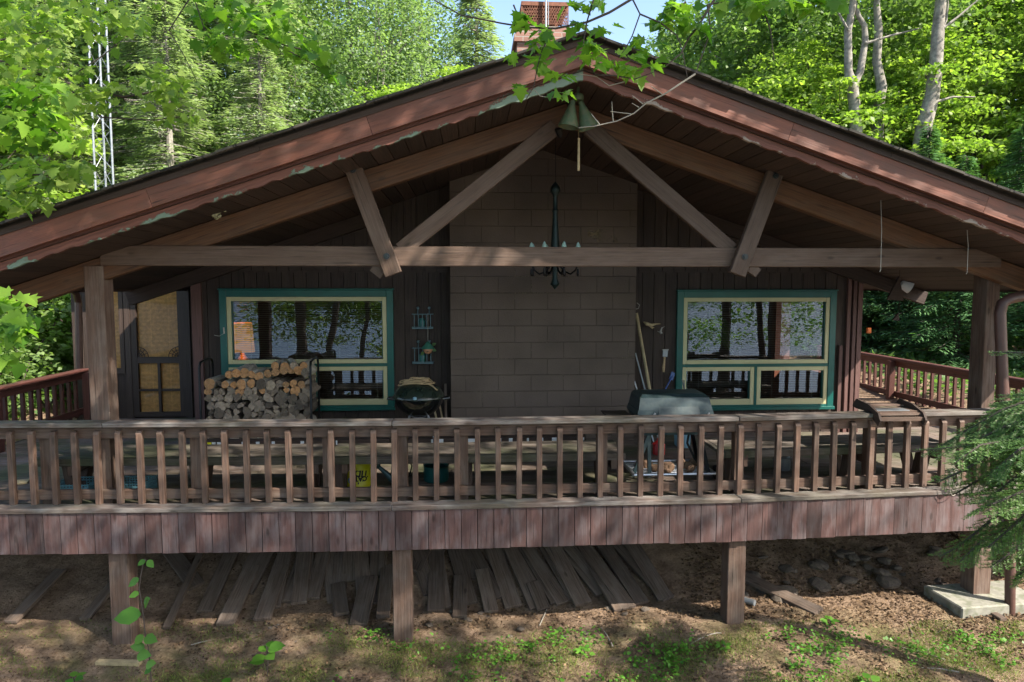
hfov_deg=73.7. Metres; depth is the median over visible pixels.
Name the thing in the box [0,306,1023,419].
undergrowth
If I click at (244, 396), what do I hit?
firewood log
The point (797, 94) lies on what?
broadleaf tree
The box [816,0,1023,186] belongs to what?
broadleaf tree
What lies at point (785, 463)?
zinc pail
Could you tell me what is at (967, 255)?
hanging string
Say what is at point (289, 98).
broadleaf tree
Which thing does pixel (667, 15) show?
maple branch
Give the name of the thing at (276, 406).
firewood log
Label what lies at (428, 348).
head ornament
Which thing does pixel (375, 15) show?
broadleaf tree
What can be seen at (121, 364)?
window
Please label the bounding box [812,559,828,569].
rock
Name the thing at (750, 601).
drain pipe
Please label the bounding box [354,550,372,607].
old plank
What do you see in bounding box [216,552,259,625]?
old plank
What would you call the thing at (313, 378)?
firewood log
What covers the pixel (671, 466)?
lava rock
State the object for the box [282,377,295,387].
firewood log
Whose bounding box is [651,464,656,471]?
lava rock
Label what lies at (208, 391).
firewood log
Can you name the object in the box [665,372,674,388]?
scraper
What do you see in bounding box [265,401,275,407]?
firewood log
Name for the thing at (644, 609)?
rock
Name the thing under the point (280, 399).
firewood log
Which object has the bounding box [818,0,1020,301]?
broadleaf tree
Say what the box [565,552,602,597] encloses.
old plank
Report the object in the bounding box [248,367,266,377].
firewood log
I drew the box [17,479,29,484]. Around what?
cardboard scrap
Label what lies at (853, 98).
broadleaf tree
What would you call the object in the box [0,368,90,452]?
deck railing
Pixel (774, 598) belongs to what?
rock
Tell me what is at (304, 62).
broadleaf tree
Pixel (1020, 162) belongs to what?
fir tree
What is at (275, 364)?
firewood log
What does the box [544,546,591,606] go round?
old plank
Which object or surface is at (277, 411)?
firewood log
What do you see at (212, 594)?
old plank
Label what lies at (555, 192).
chandelier
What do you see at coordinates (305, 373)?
firewood log
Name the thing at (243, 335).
table lamp
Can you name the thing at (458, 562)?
old plank
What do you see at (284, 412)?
firewood log
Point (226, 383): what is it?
firewood log
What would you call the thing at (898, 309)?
shrub
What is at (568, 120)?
bell
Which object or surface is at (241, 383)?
firewood log
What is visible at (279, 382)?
firewood log
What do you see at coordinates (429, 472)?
metal pot
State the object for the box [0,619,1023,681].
grass
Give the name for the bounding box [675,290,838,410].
window
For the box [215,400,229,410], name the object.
firewood log
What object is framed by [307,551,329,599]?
old plank
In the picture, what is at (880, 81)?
broadleaf tree
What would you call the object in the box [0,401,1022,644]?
deck
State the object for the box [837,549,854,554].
rock
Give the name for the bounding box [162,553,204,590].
old plank
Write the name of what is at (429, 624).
rock
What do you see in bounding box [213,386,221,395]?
firewood log
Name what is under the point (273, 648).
seedling
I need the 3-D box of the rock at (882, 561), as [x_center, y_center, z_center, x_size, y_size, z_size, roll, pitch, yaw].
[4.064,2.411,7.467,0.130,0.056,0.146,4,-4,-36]
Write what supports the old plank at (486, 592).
on the ground at (68, 608)
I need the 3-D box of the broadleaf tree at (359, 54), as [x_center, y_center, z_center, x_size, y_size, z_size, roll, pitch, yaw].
[-7.138,-8.352,32.075,10.310,14.083,9.920,-1,5,-11]
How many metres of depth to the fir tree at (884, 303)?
16.59 m
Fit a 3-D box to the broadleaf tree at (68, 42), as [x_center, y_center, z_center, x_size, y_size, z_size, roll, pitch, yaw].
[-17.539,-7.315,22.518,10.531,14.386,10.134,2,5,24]
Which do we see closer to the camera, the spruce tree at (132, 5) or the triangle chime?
the triangle chime
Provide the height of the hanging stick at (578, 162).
0.322 m
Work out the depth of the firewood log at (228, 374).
7.92 m
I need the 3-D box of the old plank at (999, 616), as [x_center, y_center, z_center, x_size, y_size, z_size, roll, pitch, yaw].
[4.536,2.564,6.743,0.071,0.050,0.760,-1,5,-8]
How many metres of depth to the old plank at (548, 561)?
7.19 m
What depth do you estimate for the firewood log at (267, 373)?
7.95 m
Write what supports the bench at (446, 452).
on the deck
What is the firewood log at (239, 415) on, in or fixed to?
on the firewood log
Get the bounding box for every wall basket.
[412,306,433,328]
[412,340,433,363]
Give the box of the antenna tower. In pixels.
[88,0,113,189]
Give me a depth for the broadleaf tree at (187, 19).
21.44 m
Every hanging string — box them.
[880,213,881,270]
[966,230,968,273]
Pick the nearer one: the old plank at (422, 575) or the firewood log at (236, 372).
the old plank at (422, 575)
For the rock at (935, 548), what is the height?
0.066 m
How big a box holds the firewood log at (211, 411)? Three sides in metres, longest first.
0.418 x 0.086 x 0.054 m
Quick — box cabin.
[0,0,1023,615]
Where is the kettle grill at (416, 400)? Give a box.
[387,381,449,439]
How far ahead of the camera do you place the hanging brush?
8.79 m
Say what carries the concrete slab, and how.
on the ground at (68, 608)
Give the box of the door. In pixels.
[129,291,186,416]
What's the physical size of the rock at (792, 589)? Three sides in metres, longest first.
0.283 x 0.203 x 0.124 m
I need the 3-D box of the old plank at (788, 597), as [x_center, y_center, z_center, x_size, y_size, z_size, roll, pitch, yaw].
[2.653,2.505,6.788,0.142,0.096,0.872,-3,5,-33]
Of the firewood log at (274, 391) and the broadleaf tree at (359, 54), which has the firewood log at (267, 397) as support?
the firewood log at (274, 391)
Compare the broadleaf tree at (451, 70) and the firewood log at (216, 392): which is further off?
the broadleaf tree at (451, 70)
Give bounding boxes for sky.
[158,0,1015,116]
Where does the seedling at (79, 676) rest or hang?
on the ground at (68, 608)
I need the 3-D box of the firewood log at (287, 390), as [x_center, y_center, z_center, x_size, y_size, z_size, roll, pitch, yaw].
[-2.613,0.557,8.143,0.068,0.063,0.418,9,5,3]
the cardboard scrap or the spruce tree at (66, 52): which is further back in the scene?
the spruce tree at (66, 52)
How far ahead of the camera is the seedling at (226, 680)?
5.27 m
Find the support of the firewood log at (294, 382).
on the firewood log at (296, 389)
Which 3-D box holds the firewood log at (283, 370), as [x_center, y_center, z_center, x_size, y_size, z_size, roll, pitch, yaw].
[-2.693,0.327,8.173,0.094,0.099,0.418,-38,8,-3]
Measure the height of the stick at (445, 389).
0.718 m
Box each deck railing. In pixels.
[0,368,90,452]
[0,407,1023,504]
[816,345,1023,408]
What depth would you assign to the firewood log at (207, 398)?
7.91 m
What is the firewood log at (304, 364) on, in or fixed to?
on the firewood log at (305, 373)
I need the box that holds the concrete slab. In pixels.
[924,580,1023,618]
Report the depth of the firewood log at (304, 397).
7.95 m
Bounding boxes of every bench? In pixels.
[37,444,322,487]
[335,440,625,486]
[704,433,948,479]
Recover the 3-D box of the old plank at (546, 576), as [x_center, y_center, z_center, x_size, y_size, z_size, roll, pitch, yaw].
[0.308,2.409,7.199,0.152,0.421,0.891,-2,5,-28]
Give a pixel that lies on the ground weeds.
(685, 646)
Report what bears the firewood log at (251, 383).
on the firewood log at (248, 391)
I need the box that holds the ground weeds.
[326,624,1023,681]
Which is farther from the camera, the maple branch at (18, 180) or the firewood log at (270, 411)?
the firewood log at (270, 411)
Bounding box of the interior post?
[770,302,784,397]
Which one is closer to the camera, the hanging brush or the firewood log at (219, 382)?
the firewood log at (219, 382)
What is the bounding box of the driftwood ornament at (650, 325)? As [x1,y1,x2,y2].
[644,322,659,328]
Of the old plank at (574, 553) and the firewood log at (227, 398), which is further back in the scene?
the firewood log at (227, 398)
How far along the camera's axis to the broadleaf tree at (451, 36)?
26.43 m
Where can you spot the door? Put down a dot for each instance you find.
(160, 354)
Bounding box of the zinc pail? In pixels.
[773,456,790,470]
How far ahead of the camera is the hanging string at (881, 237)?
5.96 m
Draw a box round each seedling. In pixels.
[65,671,85,681]
[222,677,230,681]
[250,641,285,676]
[574,644,595,657]
[655,648,671,659]
[715,640,731,651]
[820,615,839,626]
[860,672,879,681]
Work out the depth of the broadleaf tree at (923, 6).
19.83 m
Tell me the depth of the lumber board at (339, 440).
7.76 m
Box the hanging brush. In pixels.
[662,349,668,371]
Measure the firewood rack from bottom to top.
1.090 m
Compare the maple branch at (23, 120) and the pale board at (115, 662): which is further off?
the pale board at (115, 662)
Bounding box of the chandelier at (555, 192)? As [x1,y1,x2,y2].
[529,138,580,288]
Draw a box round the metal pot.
[423,463,448,482]
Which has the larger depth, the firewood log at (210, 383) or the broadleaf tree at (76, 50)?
the broadleaf tree at (76, 50)
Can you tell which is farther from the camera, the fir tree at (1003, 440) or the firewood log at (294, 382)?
the firewood log at (294, 382)
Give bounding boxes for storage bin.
[674,435,690,447]
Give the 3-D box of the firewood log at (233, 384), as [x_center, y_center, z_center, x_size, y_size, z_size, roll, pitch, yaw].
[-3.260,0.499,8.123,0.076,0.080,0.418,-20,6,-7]
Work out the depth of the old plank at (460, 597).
6.73 m
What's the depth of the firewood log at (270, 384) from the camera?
7.93 m
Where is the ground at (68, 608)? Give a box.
[0,302,1023,681]
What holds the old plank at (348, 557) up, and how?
on the old plank at (338, 575)
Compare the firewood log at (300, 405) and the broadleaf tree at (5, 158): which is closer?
the firewood log at (300, 405)
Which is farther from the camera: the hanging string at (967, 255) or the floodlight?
the floodlight
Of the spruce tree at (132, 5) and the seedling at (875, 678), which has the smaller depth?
the seedling at (875, 678)
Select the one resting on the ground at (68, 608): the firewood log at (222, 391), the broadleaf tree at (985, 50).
the broadleaf tree at (985, 50)
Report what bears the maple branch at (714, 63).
attached to the maple branch at (520, 23)
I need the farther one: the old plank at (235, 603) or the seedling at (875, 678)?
the old plank at (235, 603)
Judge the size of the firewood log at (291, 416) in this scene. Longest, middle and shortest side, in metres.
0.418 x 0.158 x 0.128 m
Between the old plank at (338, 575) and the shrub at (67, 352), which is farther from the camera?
the shrub at (67, 352)
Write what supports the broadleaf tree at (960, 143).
on the ground at (68, 608)
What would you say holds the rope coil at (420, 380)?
on the kettle grill at (416, 400)
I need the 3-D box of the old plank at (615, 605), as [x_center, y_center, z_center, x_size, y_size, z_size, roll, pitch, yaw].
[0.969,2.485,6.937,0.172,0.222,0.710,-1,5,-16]
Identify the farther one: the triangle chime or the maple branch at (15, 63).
the triangle chime
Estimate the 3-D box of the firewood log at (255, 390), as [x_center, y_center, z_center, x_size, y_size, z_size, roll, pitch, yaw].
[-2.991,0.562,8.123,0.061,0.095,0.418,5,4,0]
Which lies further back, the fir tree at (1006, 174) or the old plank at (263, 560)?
the fir tree at (1006, 174)
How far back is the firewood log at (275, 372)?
7.96 m
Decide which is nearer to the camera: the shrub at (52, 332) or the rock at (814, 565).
the rock at (814, 565)
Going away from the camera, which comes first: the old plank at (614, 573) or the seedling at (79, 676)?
the seedling at (79, 676)
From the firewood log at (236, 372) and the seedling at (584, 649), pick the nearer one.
the seedling at (584, 649)
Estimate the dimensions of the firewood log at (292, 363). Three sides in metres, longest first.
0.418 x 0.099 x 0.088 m
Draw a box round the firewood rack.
[198,357,320,437]
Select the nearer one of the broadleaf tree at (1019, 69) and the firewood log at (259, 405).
the firewood log at (259, 405)
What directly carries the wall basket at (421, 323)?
attached to the cabin
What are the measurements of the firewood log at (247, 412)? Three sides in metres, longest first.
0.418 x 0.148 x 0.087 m
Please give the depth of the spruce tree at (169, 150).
16.80 m
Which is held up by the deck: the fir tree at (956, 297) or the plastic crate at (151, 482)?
the plastic crate at (151, 482)
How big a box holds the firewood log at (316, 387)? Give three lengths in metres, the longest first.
0.418 x 0.126 x 0.116 m
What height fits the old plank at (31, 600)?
0.196 m
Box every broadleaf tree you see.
[0,0,126,218]
[0,1,109,221]
[0,134,38,207]
[8,0,202,191]
[64,0,308,171]
[150,0,355,160]
[187,1,321,158]
[199,0,374,143]
[230,0,459,131]
[282,0,456,121]
[282,10,440,113]
[346,81,417,107]
[350,0,509,106]
[431,64,473,78]
[644,24,728,72]
[645,0,899,114]
[649,12,820,100]
[683,0,1022,159]
[704,0,934,131]
[706,0,904,96]
[706,0,978,298]
[733,36,916,317]
[810,23,1023,189]
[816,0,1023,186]
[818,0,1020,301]
[844,0,1023,156]
[884,0,1023,187]
[983,23,1023,138]
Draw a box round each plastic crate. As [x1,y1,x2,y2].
[60,476,93,488]
[124,475,157,488]
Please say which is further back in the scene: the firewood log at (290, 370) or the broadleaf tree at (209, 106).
the broadleaf tree at (209, 106)
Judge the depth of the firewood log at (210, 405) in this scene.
7.91 m
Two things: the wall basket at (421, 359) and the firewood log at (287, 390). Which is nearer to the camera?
the firewood log at (287, 390)
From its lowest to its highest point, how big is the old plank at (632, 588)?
0.389 m
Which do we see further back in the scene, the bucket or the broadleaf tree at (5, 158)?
the broadleaf tree at (5, 158)
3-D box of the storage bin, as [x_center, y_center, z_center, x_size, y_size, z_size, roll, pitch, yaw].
[2.059,1.145,8.259,0.172,0.260,0.240,0,5,-4]
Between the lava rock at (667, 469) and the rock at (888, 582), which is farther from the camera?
the rock at (888, 582)
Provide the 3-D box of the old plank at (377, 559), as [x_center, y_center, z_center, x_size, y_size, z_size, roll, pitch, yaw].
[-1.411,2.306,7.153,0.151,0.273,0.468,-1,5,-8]
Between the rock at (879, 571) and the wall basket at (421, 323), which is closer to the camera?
the rock at (879, 571)
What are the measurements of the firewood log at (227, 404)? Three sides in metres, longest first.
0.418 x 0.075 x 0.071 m
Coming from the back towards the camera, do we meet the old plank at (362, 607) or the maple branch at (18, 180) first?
the old plank at (362, 607)
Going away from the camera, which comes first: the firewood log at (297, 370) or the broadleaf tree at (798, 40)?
the firewood log at (297, 370)
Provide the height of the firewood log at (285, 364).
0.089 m
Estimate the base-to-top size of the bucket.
0.252 m
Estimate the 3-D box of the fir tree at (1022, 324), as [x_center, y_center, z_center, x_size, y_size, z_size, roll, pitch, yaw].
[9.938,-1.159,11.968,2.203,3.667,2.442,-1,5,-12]
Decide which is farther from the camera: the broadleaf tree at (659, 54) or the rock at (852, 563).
the broadleaf tree at (659, 54)
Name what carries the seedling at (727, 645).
on the ground at (68, 608)
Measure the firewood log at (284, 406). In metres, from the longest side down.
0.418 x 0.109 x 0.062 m
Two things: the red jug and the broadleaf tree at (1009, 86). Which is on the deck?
the red jug
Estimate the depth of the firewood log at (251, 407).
7.94 m
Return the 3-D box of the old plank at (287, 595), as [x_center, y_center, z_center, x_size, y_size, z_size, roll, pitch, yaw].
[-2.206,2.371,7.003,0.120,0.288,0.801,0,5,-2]
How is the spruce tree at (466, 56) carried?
on the ground at (68, 608)
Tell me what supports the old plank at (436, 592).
on the ground at (68, 608)
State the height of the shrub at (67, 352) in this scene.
3.110 m
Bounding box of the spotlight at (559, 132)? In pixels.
[554,127,562,137]
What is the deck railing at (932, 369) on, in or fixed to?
on the deck
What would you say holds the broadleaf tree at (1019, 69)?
on the ground at (68, 608)
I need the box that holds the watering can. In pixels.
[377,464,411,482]
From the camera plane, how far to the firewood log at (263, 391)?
7.92 m
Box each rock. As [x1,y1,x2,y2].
[425,622,432,627]
[517,626,524,630]
[641,607,649,611]
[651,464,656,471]
[664,463,670,472]
[668,463,673,472]
[684,462,691,468]
[686,465,695,472]
[688,458,696,465]
[745,571,760,577]
[770,593,782,603]
[776,585,797,594]
[778,564,793,572]
[808,561,823,569]
[809,577,831,591]
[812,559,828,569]
[833,552,844,558]
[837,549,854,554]
[839,575,857,584]
[847,554,860,561]
[849,561,856,565]
[860,555,870,561]
[862,563,873,571]
[871,568,891,575]
[872,546,887,552]
[875,575,901,588]
[877,557,891,561]
[877,559,890,564]
[890,565,901,570]
[926,550,941,554]
[929,546,942,551]
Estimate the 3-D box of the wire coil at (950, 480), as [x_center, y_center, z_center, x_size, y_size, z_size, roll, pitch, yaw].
[4.099,1.303,6.340,0.143,0.267,0.101,0,5,-4]
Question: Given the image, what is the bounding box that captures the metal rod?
[635,353,657,436]
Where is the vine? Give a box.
[113,559,156,681]
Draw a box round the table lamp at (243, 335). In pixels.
[234,322,254,359]
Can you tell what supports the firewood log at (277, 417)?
on the firewood log
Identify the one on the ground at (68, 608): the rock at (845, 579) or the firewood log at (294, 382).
the rock at (845, 579)
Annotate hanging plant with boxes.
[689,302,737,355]
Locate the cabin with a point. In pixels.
(342, 244)
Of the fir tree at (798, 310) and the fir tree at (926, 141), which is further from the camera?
the fir tree at (798, 310)
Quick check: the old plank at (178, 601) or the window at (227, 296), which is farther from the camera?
the window at (227, 296)
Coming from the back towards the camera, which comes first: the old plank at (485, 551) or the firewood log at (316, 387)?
the firewood log at (316, 387)
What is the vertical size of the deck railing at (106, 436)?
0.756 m
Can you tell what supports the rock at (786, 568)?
on the ground at (68, 608)
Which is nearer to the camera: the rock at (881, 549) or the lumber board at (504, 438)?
the rock at (881, 549)
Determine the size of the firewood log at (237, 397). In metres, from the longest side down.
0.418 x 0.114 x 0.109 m
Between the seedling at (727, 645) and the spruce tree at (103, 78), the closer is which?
the seedling at (727, 645)
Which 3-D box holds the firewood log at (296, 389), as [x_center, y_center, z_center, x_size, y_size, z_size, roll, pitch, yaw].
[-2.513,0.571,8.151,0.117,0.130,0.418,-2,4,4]
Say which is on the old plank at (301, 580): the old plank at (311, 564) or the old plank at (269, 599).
the old plank at (311, 564)
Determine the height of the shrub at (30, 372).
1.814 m
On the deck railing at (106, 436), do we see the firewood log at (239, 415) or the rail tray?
the rail tray
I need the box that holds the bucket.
[347,464,370,486]
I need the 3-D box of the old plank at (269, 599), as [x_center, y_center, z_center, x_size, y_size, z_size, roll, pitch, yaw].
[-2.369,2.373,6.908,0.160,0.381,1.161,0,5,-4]
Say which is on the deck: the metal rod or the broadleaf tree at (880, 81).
the metal rod
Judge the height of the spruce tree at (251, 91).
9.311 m
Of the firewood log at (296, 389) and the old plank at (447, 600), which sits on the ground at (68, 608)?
the old plank at (447, 600)
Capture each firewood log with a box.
[204,375,225,388]
[204,386,219,394]
[204,393,213,401]
[207,401,223,409]
[208,409,214,414]
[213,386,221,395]
[214,407,225,418]
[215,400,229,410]
[216,377,227,386]
[216,394,226,400]
[219,388,226,394]
[221,377,239,387]
[223,413,233,418]
[224,395,233,401]
[225,368,235,378]
[225,400,234,407]
[225,408,233,415]
[227,386,237,395]
[230,378,241,387]
[230,400,243,409]
[232,364,248,377]
[232,393,241,401]
[232,412,243,418]
[233,407,242,414]
[235,388,244,394]
[237,377,251,389]
[237,400,249,407]
[240,363,257,377]
[242,393,248,399]
[243,402,253,418]
[244,386,255,395]
[247,378,256,387]
[247,393,264,403]
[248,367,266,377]
[248,402,254,410]
[252,387,259,393]
[254,368,267,379]
[254,400,266,411]
[255,376,276,389]
[257,411,263,416]
[259,388,267,393]
[261,413,272,418]
[263,388,278,402]
[264,368,272,377]
[264,407,274,418]
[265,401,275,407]
[266,375,283,389]
[266,382,282,395]
[271,359,283,368]
[271,368,280,375]
[273,403,279,409]
[273,413,281,418]
[274,392,290,404]
[274,408,281,415]
[276,376,291,387]
[279,366,287,374]
[279,402,288,408]
[280,359,288,368]
[280,405,288,416]
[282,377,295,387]
[282,413,294,418]
[283,386,291,392]
[286,394,299,404]
[287,358,297,369]
[287,406,303,417]
[288,363,298,373]
[290,375,304,386]
[290,385,301,395]
[294,361,303,374]
[295,410,309,418]
[296,397,317,409]
[298,378,315,388]
[299,390,315,403]
[300,358,315,368]
[301,365,316,377]
[302,382,320,396]
[303,401,317,415]
[305,375,316,384]
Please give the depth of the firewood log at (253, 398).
7.93 m
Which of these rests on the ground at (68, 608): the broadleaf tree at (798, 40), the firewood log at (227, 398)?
the broadleaf tree at (798, 40)
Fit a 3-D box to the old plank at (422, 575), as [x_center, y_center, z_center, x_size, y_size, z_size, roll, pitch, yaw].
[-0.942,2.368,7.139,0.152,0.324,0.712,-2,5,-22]
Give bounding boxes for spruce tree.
[0,0,122,303]
[55,0,162,196]
[74,0,221,190]
[107,0,253,185]
[112,0,225,182]
[188,0,318,154]
[218,0,293,144]
[443,0,505,70]
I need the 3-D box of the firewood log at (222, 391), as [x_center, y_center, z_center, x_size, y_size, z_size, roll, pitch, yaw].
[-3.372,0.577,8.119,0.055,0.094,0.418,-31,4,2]
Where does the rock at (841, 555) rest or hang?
on the ground at (68, 608)
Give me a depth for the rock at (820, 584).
7.09 m
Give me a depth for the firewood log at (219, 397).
7.90 m
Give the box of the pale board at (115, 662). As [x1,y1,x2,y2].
[95,659,142,665]
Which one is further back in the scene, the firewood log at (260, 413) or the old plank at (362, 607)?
the firewood log at (260, 413)
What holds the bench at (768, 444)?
on the deck
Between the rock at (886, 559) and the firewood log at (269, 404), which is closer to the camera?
the rock at (886, 559)
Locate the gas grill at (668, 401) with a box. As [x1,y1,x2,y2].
[601,389,715,479]
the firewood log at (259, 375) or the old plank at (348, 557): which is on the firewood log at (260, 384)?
the firewood log at (259, 375)
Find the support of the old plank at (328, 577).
on the ground at (68, 608)
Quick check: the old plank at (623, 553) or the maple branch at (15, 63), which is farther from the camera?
the old plank at (623, 553)
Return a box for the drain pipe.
[744,597,755,605]
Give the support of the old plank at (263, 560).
on the ground at (68, 608)
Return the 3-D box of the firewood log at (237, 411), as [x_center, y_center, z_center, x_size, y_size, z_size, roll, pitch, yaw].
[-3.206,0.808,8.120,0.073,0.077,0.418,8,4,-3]
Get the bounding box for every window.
[113,292,125,373]
[217,288,394,410]
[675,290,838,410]
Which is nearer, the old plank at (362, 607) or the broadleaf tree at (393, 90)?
the old plank at (362, 607)
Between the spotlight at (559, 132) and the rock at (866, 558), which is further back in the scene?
the rock at (866, 558)
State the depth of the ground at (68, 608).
6.33 m
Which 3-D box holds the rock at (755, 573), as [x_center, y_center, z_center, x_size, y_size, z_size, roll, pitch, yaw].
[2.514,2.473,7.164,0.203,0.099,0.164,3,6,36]
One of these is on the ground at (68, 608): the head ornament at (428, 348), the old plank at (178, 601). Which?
the old plank at (178, 601)
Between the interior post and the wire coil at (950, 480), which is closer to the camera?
the wire coil at (950, 480)
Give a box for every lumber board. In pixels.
[207,437,390,445]
[408,434,585,442]
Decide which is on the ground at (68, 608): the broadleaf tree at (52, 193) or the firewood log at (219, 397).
the broadleaf tree at (52, 193)
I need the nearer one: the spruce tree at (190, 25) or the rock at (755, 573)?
the rock at (755, 573)
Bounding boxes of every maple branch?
[0,0,86,157]
[0,0,207,135]
[0,151,97,221]
[0,286,41,379]
[168,0,348,86]
[434,0,686,102]
[525,60,717,127]
[643,0,715,73]
[706,0,848,58]
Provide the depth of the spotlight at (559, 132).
5.98 m
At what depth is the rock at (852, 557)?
7.49 m
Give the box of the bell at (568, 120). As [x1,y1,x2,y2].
[558,87,598,131]
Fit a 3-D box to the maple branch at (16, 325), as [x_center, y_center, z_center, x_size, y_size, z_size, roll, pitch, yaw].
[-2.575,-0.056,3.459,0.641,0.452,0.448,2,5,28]
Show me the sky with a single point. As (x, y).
(627, 15)
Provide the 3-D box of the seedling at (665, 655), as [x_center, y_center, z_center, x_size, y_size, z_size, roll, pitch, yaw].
[1.273,2.638,5.740,0.146,0.068,0.166,1,5,11]
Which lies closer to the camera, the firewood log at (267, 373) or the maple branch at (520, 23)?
the maple branch at (520, 23)
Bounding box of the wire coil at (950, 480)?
[945,468,961,495]
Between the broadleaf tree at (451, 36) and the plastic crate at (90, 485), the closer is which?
the plastic crate at (90, 485)
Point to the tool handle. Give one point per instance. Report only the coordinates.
(643, 352)
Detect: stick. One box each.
[444,384,446,417]
[577,129,579,170]
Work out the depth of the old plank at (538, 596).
6.86 m
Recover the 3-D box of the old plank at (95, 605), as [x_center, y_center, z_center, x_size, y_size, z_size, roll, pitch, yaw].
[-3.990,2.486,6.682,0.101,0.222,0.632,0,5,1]
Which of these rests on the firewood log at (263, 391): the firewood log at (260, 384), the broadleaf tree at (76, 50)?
the firewood log at (260, 384)
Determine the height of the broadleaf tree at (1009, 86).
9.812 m
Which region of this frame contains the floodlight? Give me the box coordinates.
[901,281,914,292]
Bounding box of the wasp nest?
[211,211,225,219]
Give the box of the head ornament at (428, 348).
[421,341,435,354]
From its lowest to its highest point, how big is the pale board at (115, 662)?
0.043 m
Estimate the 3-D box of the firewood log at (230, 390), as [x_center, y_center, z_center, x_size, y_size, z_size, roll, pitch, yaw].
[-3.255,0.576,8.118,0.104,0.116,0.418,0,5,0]
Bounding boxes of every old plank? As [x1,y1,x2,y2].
[3,569,66,623]
[79,581,109,620]
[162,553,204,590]
[162,553,204,629]
[197,552,238,612]
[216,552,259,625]
[249,552,274,594]
[253,552,293,620]
[275,551,291,608]
[282,560,295,602]
[291,552,310,605]
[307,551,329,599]
[309,551,313,579]
[324,552,334,603]
[331,581,349,616]
[332,551,346,590]
[342,551,355,581]
[349,576,377,625]
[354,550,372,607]
[369,551,384,577]
[373,551,386,604]
[376,564,392,618]
[413,548,431,571]
[413,550,430,595]
[427,546,444,612]
[431,549,451,608]
[447,549,477,604]
[452,575,467,617]
[461,549,475,579]
[465,545,500,599]
[475,568,497,612]
[484,549,491,568]
[486,544,521,609]
[503,547,535,610]
[518,547,554,604]
[519,550,535,580]
[520,547,568,605]
[526,580,549,611]
[538,547,571,601]
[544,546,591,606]
[562,545,589,573]
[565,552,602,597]
[577,545,635,609]
[587,563,629,611]
[596,545,648,605]
[612,545,625,590]
[613,544,673,601]
[624,543,672,601]
[745,572,822,614]
[939,582,1006,620]
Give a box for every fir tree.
[790,291,914,351]
[791,302,822,323]
[820,144,917,334]
[861,125,1013,350]
[878,154,1023,370]
[915,350,1023,588]
[941,112,1023,340]
[961,126,1023,324]
[1007,301,1023,369]
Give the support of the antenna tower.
on the ground at (68, 608)
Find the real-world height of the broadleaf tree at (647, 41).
15.189 m
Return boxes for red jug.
[652,437,664,454]
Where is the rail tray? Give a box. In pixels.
[853,398,927,425]
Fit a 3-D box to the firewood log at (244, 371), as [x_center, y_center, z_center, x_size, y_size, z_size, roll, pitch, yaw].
[-3.134,0.351,8.120,0.104,0.119,0.418,23,2,-9]
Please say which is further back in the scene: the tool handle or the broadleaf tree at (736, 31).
the broadleaf tree at (736, 31)
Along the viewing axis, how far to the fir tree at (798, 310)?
19.57 m
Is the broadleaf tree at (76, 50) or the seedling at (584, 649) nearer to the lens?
the seedling at (584, 649)
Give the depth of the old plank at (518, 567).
7.13 m
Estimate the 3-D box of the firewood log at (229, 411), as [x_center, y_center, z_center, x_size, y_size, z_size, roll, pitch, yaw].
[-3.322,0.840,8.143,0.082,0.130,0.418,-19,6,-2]
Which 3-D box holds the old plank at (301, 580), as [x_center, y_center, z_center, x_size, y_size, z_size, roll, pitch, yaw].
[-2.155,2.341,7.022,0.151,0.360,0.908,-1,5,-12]
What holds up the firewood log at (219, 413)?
on the firewood log
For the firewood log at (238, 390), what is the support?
on the firewood log at (237, 397)
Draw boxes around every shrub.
[0,294,73,398]
[0,296,71,378]
[0,340,62,419]
[7,293,73,374]
[863,291,941,337]
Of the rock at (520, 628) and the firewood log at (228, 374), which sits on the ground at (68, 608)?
the rock at (520, 628)
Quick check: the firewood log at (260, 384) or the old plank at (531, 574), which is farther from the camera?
the firewood log at (260, 384)
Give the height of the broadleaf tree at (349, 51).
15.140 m
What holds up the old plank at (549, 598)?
on the ground at (68, 608)
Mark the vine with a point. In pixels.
(129, 615)
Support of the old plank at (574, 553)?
on the old plank at (588, 580)
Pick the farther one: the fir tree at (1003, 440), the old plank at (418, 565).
the old plank at (418, 565)
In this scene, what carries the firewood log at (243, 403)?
on the firewood log at (247, 412)
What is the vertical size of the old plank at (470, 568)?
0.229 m
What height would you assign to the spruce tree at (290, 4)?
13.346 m
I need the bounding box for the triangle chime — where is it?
[886,270,903,320]
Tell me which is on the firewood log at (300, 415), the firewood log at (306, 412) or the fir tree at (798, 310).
the firewood log at (306, 412)
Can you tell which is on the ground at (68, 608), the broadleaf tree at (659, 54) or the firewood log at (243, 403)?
the broadleaf tree at (659, 54)
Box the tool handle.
[636,313,656,436]
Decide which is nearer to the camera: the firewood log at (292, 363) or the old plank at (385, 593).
the old plank at (385, 593)
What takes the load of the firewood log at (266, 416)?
on the firewood log
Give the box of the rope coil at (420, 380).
[398,377,437,389]
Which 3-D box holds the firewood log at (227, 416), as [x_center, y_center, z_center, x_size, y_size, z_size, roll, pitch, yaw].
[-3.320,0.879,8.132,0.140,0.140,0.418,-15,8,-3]

